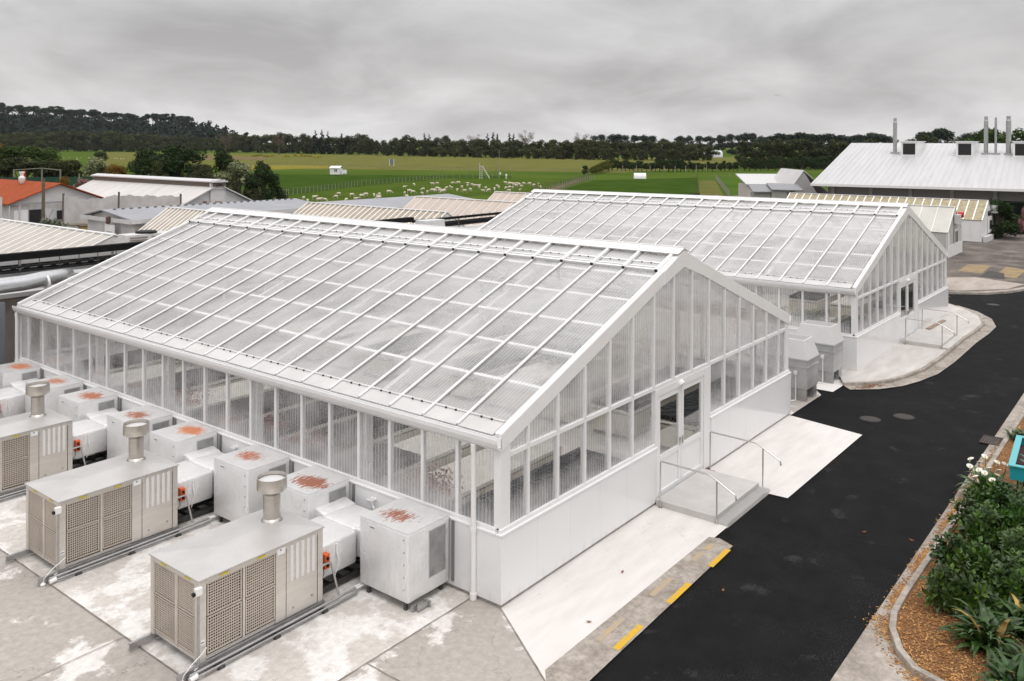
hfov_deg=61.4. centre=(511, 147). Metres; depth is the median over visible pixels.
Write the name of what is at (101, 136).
shelter belt tree
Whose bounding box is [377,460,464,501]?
seedlings
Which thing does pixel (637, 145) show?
shelter belt tree
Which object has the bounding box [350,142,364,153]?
shelter belt tree
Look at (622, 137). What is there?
pine tree
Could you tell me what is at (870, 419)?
manhole cover
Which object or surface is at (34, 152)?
green tree
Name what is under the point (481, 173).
ladder tower
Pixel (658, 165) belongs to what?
hedge shrub
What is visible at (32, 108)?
pine tree
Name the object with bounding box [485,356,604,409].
plant bench
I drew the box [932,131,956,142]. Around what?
pine tree
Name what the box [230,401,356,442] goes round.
plant pots
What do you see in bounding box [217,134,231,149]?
bare tree
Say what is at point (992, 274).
dark patch
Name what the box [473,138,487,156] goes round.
shelter belt tree
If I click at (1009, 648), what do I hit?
strap leaf plant
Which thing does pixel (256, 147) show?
shelter belt tree
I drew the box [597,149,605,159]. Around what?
shelter belt tree
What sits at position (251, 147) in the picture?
shelter belt tree
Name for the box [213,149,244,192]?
evergreen tree
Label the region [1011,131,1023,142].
leafy tree
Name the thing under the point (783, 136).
pine tree
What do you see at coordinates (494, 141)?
shelter belt tree
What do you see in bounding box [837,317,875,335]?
plant pots
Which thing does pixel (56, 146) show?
shelter belt tree
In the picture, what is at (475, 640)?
yard
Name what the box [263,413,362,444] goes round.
plant bench
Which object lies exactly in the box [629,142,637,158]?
shelter belt tree
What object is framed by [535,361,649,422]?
plant bench
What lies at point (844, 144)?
round tree
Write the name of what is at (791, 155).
round tree
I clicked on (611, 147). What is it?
shelter belt tree
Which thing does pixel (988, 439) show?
drain grate
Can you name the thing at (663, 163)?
hedge shrub
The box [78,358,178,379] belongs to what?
plant bench
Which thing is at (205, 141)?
shelter belt tree
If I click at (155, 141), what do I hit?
shelter belt tree
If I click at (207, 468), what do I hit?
white fan cabinet
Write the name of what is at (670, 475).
door leaf
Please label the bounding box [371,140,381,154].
shelter belt tree
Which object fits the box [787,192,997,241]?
old greenhouse
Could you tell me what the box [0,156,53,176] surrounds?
dark shrub
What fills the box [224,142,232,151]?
shelter belt tree
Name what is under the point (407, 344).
plant pots
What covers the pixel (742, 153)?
round tree
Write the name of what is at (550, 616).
apron
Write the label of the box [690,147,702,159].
shelter belt tree
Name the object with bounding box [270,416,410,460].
plant pots
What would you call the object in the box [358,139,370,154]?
shelter belt tree
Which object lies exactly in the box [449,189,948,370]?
greenhouse
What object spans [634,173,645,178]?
water trough
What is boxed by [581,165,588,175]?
round shrub
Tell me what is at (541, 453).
plant bench
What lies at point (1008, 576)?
hydrangea shrub
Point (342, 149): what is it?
conifer tree
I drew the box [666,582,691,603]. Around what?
road marking
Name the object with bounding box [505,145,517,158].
shelter belt tree
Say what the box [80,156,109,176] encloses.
flowering shrub
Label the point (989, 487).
hydrangea shrub
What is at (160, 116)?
pine tree
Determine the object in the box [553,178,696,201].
paddock
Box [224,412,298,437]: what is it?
seedlings
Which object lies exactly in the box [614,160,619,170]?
hedge shrub
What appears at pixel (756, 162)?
hedge shrub
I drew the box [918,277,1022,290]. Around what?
concrete patch
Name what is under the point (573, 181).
field fence
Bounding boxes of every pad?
[693,348,842,391]
[789,391,820,414]
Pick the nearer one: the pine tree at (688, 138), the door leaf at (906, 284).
the door leaf at (906, 284)
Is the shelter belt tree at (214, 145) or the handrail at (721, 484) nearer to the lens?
the handrail at (721, 484)
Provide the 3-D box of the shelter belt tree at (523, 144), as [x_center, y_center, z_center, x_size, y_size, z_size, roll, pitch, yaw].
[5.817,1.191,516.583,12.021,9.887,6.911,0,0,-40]
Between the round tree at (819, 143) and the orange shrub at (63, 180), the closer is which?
the orange shrub at (63, 180)
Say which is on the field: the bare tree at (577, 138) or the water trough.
the bare tree at (577, 138)
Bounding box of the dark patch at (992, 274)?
[981,270,1004,278]
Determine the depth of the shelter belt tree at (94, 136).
763.70 m
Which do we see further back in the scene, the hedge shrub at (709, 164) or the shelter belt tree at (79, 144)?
the shelter belt tree at (79, 144)
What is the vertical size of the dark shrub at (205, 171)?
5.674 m
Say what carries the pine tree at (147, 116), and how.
on the hill
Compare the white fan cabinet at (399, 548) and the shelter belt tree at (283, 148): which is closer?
the white fan cabinet at (399, 548)
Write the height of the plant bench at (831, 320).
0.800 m
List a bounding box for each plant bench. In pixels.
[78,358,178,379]
[87,361,202,387]
[147,376,247,402]
[154,380,273,413]
[224,399,320,427]
[260,312,374,353]
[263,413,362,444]
[291,317,406,361]
[313,427,427,463]
[324,323,440,370]
[360,338,465,379]
[373,432,484,486]
[394,435,561,509]
[398,337,516,389]
[440,349,558,400]
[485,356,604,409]
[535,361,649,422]
[590,383,698,436]
[650,417,698,447]
[782,314,835,326]
[789,294,844,314]
[830,291,888,318]
[873,306,912,319]
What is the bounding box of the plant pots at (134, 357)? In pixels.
[54,349,161,375]
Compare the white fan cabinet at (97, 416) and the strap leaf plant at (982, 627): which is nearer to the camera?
the strap leaf plant at (982, 627)
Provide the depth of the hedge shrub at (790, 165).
278.83 m
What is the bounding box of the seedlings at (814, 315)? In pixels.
[791,308,834,320]
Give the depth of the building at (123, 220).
54.85 m
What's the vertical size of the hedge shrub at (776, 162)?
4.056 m
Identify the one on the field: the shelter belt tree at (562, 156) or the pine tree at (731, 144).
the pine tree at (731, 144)
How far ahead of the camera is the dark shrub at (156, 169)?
111.93 m
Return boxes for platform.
[656,469,769,527]
[902,329,962,349]
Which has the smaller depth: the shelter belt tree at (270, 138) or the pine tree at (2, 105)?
the shelter belt tree at (270, 138)
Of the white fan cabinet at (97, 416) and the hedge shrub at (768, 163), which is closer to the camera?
the white fan cabinet at (97, 416)
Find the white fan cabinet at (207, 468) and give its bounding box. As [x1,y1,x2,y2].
[150,421,293,522]
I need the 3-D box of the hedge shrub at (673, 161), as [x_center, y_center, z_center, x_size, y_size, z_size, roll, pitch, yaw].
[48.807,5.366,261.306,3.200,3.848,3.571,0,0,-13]
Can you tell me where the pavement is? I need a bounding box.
[840,304,980,383]
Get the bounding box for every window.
[57,210,61,218]
[955,231,957,241]
[1009,203,1023,214]
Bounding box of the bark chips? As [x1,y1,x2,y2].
[863,418,1023,680]
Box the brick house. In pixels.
[0,171,103,222]
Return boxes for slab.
[0,450,469,680]
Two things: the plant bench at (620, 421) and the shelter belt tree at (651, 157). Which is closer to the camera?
the plant bench at (620, 421)
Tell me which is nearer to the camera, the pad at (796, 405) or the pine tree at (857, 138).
the pad at (796, 405)
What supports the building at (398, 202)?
on the yard at (434, 305)
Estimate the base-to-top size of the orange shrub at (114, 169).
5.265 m
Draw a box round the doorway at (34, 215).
[29,209,40,222]
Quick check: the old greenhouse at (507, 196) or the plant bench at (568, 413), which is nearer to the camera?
the plant bench at (568, 413)
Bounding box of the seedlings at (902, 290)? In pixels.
[895,288,924,298]
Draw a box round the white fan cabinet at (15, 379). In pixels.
[0,360,86,418]
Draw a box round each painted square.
[958,264,989,272]
[999,267,1023,277]
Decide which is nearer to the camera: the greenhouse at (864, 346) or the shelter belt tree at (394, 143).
the greenhouse at (864, 346)
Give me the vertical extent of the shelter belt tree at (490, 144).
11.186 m
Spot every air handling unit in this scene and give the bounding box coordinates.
[0,381,85,500]
[5,419,210,586]
[128,471,357,680]
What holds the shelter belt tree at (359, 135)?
on the field
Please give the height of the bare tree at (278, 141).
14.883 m
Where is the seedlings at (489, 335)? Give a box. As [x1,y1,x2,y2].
[459,328,517,346]
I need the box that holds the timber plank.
[926,320,945,329]
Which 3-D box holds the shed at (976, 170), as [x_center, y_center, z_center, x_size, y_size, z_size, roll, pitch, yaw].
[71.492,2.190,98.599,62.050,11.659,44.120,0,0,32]
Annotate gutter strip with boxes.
[545,537,731,680]
[830,394,1023,680]
[845,306,995,389]
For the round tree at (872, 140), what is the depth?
300.50 m
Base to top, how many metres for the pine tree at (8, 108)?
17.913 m
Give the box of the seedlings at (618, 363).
[588,351,648,376]
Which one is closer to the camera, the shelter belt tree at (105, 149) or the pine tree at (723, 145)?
the pine tree at (723, 145)
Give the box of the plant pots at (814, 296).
[789,291,829,300]
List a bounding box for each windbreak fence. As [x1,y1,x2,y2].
[0,168,148,186]
[62,192,181,223]
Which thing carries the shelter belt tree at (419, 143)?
on the pasture at (438, 163)
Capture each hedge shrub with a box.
[609,159,615,170]
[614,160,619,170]
[621,160,628,170]
[625,162,631,170]
[637,161,644,170]
[643,163,649,170]
[651,160,657,171]
[655,160,661,171]
[660,160,668,171]
[665,159,675,171]
[671,159,679,171]
[677,158,687,171]
[687,161,693,171]
[704,162,711,171]
[721,161,728,170]
[739,160,748,170]
[747,158,755,170]
[752,158,760,170]
[757,159,765,170]
[765,159,774,170]
[772,158,780,170]
[778,158,788,167]
[785,159,793,168]
[792,156,801,168]
[799,156,809,169]
[805,158,815,169]
[812,158,820,169]
[818,156,829,169]
[822,155,834,164]
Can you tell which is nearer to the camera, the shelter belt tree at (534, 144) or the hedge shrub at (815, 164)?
the hedge shrub at (815, 164)
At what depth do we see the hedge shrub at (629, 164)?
266.52 m
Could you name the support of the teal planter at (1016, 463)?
on the garden bed
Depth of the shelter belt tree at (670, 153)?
433.84 m
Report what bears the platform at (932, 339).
on the pavement
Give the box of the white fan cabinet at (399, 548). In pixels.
[281,465,454,611]
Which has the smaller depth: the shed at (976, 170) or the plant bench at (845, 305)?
the plant bench at (845, 305)
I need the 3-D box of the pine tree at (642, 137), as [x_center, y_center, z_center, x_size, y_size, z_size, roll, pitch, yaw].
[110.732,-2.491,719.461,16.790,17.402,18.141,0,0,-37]
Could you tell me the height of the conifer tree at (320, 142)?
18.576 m
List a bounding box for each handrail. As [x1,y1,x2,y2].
[658,461,736,524]
[709,431,781,486]
[905,318,954,348]
[922,308,968,335]
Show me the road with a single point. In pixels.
(805, 576)
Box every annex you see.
[735,174,788,196]
[774,168,827,193]
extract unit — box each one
[767,332,818,401]
[796,320,843,383]
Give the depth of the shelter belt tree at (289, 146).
699.62 m
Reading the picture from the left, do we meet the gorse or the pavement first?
the gorse
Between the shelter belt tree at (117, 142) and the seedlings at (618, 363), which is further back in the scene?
the shelter belt tree at (117, 142)
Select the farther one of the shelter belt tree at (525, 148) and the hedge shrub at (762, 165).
the shelter belt tree at (525, 148)
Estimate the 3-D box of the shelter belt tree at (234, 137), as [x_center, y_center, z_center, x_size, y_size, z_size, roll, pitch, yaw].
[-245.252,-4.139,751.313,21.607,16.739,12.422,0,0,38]
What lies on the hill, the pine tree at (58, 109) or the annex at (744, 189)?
the pine tree at (58, 109)
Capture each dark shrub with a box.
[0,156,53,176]
[33,158,79,176]
[52,159,84,176]
[150,160,168,176]
[184,164,215,178]
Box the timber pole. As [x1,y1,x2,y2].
[41,179,44,219]
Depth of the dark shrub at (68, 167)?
133.75 m
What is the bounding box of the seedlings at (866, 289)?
[851,285,887,297]
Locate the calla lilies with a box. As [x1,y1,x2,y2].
[956,454,1020,491]
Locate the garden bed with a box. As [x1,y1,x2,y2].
[896,417,1023,680]
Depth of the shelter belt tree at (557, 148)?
466.55 m
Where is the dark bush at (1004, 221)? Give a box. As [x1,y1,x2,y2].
[972,198,1023,238]
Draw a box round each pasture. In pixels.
[104,152,786,172]
[249,165,329,169]
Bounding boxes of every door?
[45,208,53,220]
[954,228,957,254]
[988,216,991,232]
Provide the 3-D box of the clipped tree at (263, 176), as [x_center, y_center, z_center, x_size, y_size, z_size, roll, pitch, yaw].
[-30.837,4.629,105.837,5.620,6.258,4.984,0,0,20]
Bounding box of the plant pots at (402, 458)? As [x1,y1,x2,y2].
[332,443,420,480]
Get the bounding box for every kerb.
[843,304,984,385]
[889,409,1023,680]
[948,287,1023,294]
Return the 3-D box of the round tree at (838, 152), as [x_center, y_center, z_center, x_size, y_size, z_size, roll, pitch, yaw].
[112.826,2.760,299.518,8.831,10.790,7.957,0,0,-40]
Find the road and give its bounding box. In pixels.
[536,291,1023,680]
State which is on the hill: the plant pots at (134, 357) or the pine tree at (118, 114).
the pine tree at (118, 114)
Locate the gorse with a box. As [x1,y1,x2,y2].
[251,154,321,157]
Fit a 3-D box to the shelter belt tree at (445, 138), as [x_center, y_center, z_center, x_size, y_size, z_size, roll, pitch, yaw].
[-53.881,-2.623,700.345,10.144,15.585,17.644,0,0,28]
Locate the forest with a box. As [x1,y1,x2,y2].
[0,108,258,148]
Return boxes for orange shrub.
[59,176,69,184]
[104,164,127,174]
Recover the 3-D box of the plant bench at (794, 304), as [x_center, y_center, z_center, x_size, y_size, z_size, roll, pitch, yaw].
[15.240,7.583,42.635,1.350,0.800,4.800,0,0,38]
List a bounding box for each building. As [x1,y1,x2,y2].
[0,193,712,364]
[80,198,307,247]
[321,194,471,207]
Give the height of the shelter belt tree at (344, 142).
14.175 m
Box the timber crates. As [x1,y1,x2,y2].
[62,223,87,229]
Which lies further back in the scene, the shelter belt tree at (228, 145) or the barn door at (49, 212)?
the shelter belt tree at (228, 145)
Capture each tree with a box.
[0,103,6,112]
[0,134,5,143]
[0,145,30,176]
[3,106,13,111]
[10,132,30,146]
[12,105,24,112]
[12,133,34,146]
[14,137,27,148]
[15,145,61,176]
[17,107,29,112]
[29,106,40,110]
[37,140,49,147]
[46,131,57,148]
[48,106,65,112]
[48,141,63,150]
[52,137,70,151]
[63,130,72,150]
[64,130,82,150]
[67,110,79,114]
[71,132,83,150]
[72,140,85,151]
[81,130,91,150]
[82,141,94,149]
[88,109,100,115]
[88,133,102,151]
[93,151,107,160]
[94,130,113,151]
[100,130,118,151]
[101,142,110,151]
[110,136,124,151]
[111,112,123,118]
[118,133,137,150]
[121,138,135,151]
[122,133,140,151]
[126,147,162,175]
[138,144,206,177]
[144,114,152,119]
[146,136,167,151]
[152,113,165,119]
[164,113,175,118]
[193,143,201,149]
[194,137,208,151]
[206,137,213,151]
[210,142,219,151]
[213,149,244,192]
[213,161,260,200]
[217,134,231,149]
[221,134,238,151]
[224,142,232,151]
[230,143,237,152]
[233,133,244,151]
[234,135,249,151]
[241,160,288,199]
[245,134,260,151]
[251,135,269,152]
[254,145,260,152]
[262,134,271,150]
[268,134,276,152]
[270,141,277,152]
[271,135,284,153]
[272,132,286,149]
[276,143,287,152]
[284,134,297,152]
[291,137,302,152]
[295,133,308,153]
[301,141,314,153]
[305,137,323,153]
[309,131,319,153]
[315,130,325,153]
[322,137,335,153]
[324,132,332,153]
[331,136,344,153]
[332,144,339,154]
[338,133,346,153]
[339,136,349,153]
[346,139,358,154]
[347,145,355,154]
[350,133,365,153]
[350,137,368,154]
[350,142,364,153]
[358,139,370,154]
[364,138,374,154]
[370,143,382,155]
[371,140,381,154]
[380,140,386,154]
[382,145,390,155]
[389,137,398,154]
[392,146,402,155]
[397,137,416,155]
[402,134,415,153]
[404,144,415,155]
[412,139,426,155]
[418,149,424,156]
[419,141,431,155]
[423,139,433,155]
[428,137,445,155]
[430,148,439,156]
[433,141,452,155]
[437,146,449,156]
[440,140,456,155]
[441,135,450,141]
[448,142,460,155]
[450,149,457,156]
[457,139,475,156]
[457,139,476,156]
[469,148,481,157]
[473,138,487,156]
[473,147,482,157]
[477,142,492,157]
[478,139,500,156]
[487,145,502,157]
[491,140,500,156]
[495,142,514,157]
[500,147,509,157]
[503,140,517,157]
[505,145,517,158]
[506,139,523,157]
[516,142,527,157]
[517,130,534,143]
[519,144,533,157]
[525,150,534,158]
[527,141,539,157]
[531,139,550,158]
[540,150,550,158]
[543,142,553,157]
[549,139,557,157]
[549,146,562,158]
[551,142,566,158]
[557,140,569,158]
[557,150,567,158]
[564,142,575,158]
[573,133,589,140]
[574,139,596,158]
[574,149,580,159]
[581,142,601,158]
[585,147,597,159]
[590,134,610,142]
[594,140,609,158]
[595,141,602,158]
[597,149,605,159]
[602,141,619,158]
[606,134,622,147]
[607,147,620,158]
[611,141,629,159]
[614,134,629,149]
[614,140,630,158]
[622,150,631,159]
[627,135,639,146]
[628,148,637,159]
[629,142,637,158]
[635,143,644,156]
[636,134,654,153]
[637,140,657,159]
[638,150,648,160]
[644,135,660,149]
[644,143,657,159]
[651,141,670,160]
[652,148,664,160]
[665,148,674,159]
[668,141,679,158]
[674,135,683,148]
[675,141,684,157]
[677,144,694,160]
[682,135,693,145]
[682,142,696,159]
[684,151,691,160]
[690,136,710,146]
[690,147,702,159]
[696,144,708,158]
[697,149,706,159]
[702,145,720,160]
[703,136,722,149]
[716,134,727,150]
[723,134,742,154]
[730,132,756,154]
[734,144,751,165]
[736,139,769,168]
[746,133,757,147]
[748,139,775,168]
[756,135,778,157]
[760,138,784,168]
[766,133,795,152]
[772,140,795,168]
[775,134,799,157]
[784,132,810,156]
[785,143,802,168]
[787,138,821,168]
[801,137,829,168]
[804,133,816,157]
[812,134,826,148]
[814,139,841,168]
[817,133,847,151]
[828,141,841,160]
[832,135,854,149]
[832,140,855,156]
[845,134,865,142]
[861,135,879,141]
[866,132,887,142]
[866,137,892,142]
[880,134,898,142]
[905,131,933,140]
[917,135,940,142]
[926,128,951,142]
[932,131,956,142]
[955,136,981,140]
[960,132,975,139]
[963,128,991,142]
[980,127,1005,142]
[983,127,1011,142]
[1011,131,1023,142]
[1012,127,1023,140]
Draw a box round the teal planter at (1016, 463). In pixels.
[1008,435,1023,493]
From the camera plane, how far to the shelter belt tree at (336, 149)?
623.14 m
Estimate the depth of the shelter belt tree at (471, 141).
545.30 m
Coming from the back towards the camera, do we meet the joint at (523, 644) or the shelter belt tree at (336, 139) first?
the shelter belt tree at (336, 139)
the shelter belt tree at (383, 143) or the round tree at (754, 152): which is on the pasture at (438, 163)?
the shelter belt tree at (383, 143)
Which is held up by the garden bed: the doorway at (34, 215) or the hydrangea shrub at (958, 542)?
the hydrangea shrub at (958, 542)
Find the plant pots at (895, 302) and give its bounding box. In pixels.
[873,291,925,310]
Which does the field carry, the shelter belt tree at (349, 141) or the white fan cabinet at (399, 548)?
the shelter belt tree at (349, 141)
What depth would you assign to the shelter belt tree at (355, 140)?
627.66 m
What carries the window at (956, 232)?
in the old greenhouse at (943, 225)
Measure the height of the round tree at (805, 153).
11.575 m
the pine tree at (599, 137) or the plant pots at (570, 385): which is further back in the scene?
the pine tree at (599, 137)
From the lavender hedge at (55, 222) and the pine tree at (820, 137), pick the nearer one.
the lavender hedge at (55, 222)
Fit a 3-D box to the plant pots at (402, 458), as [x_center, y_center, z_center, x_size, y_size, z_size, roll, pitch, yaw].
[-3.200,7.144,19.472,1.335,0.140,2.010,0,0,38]
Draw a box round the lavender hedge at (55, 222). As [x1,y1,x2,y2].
[39,218,69,227]
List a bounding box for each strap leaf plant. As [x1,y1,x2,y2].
[936,598,1023,663]
[972,647,1023,680]
[989,637,1023,664]
[990,594,1023,640]
[1004,425,1023,440]
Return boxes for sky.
[0,0,1023,146]
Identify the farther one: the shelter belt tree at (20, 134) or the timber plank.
the shelter belt tree at (20, 134)
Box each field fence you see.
[238,162,581,171]
[275,173,505,197]
[532,173,588,189]
[543,175,593,193]
[609,165,818,171]
[715,173,729,195]
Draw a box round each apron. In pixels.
[501,504,726,679]
[711,415,860,497]
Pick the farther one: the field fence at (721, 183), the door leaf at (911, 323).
the field fence at (721, 183)
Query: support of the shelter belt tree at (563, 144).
on the pasture at (438, 163)
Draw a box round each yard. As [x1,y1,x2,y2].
[0,550,186,680]
[339,599,543,680]
[412,303,447,308]
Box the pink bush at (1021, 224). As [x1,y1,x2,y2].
[1018,206,1023,232]
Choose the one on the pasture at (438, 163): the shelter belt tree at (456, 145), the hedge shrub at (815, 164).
the shelter belt tree at (456, 145)
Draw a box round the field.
[3,146,824,351]
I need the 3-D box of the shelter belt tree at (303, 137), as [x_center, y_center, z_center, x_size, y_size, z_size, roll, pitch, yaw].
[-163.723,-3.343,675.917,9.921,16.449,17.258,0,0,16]
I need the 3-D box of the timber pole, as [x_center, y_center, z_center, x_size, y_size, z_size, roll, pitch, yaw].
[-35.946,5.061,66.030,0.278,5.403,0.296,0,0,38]
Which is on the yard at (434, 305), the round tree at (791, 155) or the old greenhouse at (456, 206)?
the old greenhouse at (456, 206)
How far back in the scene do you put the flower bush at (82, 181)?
99.63 m
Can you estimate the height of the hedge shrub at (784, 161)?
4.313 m
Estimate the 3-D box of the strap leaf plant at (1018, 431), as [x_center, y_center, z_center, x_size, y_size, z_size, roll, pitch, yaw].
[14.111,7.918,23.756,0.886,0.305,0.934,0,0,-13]
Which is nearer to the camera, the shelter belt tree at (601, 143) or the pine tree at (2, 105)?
the shelter belt tree at (601, 143)
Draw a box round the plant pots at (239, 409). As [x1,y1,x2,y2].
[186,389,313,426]
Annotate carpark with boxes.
[561,193,1023,291]
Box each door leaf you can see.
[658,386,680,497]
[681,376,702,482]
[900,282,907,341]
[908,279,914,335]
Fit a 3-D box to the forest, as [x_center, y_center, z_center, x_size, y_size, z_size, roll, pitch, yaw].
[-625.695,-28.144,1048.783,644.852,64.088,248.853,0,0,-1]
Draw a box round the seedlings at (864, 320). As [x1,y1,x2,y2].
[835,311,882,325]
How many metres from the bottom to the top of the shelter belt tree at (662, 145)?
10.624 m
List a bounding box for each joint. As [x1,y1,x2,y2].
[0,548,188,680]
[27,636,123,680]
[338,598,469,680]
[367,663,399,680]
[501,608,545,680]
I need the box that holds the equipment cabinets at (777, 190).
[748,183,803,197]
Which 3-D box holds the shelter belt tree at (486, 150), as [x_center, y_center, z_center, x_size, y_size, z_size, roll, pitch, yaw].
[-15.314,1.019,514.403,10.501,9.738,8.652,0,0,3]
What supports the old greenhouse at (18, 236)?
on the yard at (434, 305)
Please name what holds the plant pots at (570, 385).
on the plant bench at (568, 413)
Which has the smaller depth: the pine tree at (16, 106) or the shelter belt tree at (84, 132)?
the shelter belt tree at (84, 132)
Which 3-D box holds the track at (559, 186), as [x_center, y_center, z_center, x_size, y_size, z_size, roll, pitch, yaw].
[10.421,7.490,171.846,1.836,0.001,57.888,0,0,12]
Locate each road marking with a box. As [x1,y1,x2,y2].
[596,617,625,640]
[613,624,643,650]
[649,577,672,596]
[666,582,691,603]
[691,552,703,560]
[704,543,714,549]
[708,548,729,566]
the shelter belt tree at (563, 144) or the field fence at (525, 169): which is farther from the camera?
the shelter belt tree at (563, 144)
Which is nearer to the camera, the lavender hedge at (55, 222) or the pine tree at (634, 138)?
the lavender hedge at (55, 222)
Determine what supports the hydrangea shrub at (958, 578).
on the garden bed
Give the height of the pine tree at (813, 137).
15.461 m
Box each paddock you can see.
[235,175,511,195]
[288,178,586,201]
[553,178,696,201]
[719,177,827,195]
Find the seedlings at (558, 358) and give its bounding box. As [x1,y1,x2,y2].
[536,344,583,366]
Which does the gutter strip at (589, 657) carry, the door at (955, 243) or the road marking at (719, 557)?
the road marking at (719, 557)
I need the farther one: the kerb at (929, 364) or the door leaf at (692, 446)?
the kerb at (929, 364)
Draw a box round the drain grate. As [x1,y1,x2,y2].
[979,435,1002,445]
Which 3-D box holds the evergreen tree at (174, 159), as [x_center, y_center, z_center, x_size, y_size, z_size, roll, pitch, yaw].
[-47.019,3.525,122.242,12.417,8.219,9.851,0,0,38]
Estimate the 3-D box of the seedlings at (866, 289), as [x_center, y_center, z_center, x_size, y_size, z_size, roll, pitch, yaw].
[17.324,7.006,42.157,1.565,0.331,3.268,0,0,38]
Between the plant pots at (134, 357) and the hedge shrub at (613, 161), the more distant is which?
the hedge shrub at (613, 161)
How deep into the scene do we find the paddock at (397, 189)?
158.03 m
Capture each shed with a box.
[77,173,252,204]
[703,150,722,156]
[810,116,1023,223]
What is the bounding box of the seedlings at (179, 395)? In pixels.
[147,385,209,408]
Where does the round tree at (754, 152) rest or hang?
on the field
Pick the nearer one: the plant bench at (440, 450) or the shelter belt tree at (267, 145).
the plant bench at (440, 450)
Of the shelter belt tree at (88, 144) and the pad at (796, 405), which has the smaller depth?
the pad at (796, 405)
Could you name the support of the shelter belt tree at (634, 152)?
on the pasture at (438, 163)
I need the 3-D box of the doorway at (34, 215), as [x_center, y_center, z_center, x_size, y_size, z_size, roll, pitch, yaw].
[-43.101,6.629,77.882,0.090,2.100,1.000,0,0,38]
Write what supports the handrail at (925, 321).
attached to the platform at (932, 339)
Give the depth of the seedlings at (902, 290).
41.38 m
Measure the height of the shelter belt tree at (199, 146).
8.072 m
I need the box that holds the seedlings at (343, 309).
[312,304,375,319]
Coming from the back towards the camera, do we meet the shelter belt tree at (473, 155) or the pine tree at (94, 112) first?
the pine tree at (94, 112)
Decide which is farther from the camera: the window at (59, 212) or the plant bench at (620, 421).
the window at (59, 212)
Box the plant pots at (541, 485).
[450,447,624,529]
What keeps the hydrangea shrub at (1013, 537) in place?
on the garden bed
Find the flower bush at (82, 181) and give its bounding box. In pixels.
[72,177,90,187]
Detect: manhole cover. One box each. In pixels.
[859,416,880,422]
[893,413,914,419]
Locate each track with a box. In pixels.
[539,180,579,192]
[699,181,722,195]
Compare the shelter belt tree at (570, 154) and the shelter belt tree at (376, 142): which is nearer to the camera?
the shelter belt tree at (570, 154)
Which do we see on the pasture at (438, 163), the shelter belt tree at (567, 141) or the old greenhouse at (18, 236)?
the shelter belt tree at (567, 141)
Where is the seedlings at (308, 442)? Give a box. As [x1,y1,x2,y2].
[266,428,353,459]
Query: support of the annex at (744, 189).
on the carpark
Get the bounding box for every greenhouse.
[0,218,117,253]
[12,207,791,608]
[139,207,236,237]
[271,202,464,246]
[404,196,539,225]
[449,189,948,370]
[487,191,563,216]
[705,199,963,257]
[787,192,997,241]
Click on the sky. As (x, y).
(385, 70)
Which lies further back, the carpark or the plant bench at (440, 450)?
the carpark
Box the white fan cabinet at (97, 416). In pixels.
[58,387,176,468]
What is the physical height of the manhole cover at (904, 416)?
0.021 m
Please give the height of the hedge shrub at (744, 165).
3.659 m
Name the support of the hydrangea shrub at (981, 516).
on the garden bed
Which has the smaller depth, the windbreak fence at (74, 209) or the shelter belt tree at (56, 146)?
the windbreak fence at (74, 209)
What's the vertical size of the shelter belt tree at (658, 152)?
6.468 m
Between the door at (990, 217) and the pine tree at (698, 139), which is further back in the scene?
the pine tree at (698, 139)
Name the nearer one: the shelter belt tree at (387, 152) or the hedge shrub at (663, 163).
the hedge shrub at (663, 163)
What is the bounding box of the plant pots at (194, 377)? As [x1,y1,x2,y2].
[115,368,233,398]
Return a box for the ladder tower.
[479,163,489,178]
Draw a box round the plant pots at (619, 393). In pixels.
[590,366,687,411]
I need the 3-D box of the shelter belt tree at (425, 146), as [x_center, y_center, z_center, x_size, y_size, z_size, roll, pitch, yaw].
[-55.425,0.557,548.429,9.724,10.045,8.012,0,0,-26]
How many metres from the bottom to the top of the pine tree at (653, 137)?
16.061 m
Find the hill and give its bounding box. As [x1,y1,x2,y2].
[3,120,241,150]
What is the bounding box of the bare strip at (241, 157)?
[205,157,265,158]
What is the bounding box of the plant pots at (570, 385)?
[538,373,611,398]
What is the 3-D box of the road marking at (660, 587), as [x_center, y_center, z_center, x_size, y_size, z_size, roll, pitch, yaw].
[2.768,8.124,15.943,0.115,0.001,0.802,0,0,37]
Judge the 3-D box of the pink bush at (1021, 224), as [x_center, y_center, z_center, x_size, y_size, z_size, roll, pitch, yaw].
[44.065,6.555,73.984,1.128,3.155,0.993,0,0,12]
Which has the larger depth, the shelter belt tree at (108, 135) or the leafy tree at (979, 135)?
the shelter belt tree at (108, 135)
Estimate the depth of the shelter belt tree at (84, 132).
782.75 m
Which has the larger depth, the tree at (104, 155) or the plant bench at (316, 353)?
the tree at (104, 155)
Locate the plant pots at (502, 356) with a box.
[445,340,557,372]
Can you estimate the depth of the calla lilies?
20.04 m
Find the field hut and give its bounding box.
[329,166,342,174]
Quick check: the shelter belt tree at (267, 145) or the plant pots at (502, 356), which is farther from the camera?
the shelter belt tree at (267, 145)
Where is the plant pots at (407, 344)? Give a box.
[364,326,475,354]
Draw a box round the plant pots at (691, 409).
[650,376,763,426]
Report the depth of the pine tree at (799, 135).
515.87 m
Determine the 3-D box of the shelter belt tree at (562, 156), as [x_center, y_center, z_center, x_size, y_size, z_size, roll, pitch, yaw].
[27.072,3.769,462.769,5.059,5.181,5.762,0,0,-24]
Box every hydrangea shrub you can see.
[917,547,1008,619]
[928,520,998,567]
[946,488,1018,551]
[954,544,1023,603]
[960,479,1005,509]
[972,480,1023,528]
[989,520,1023,565]

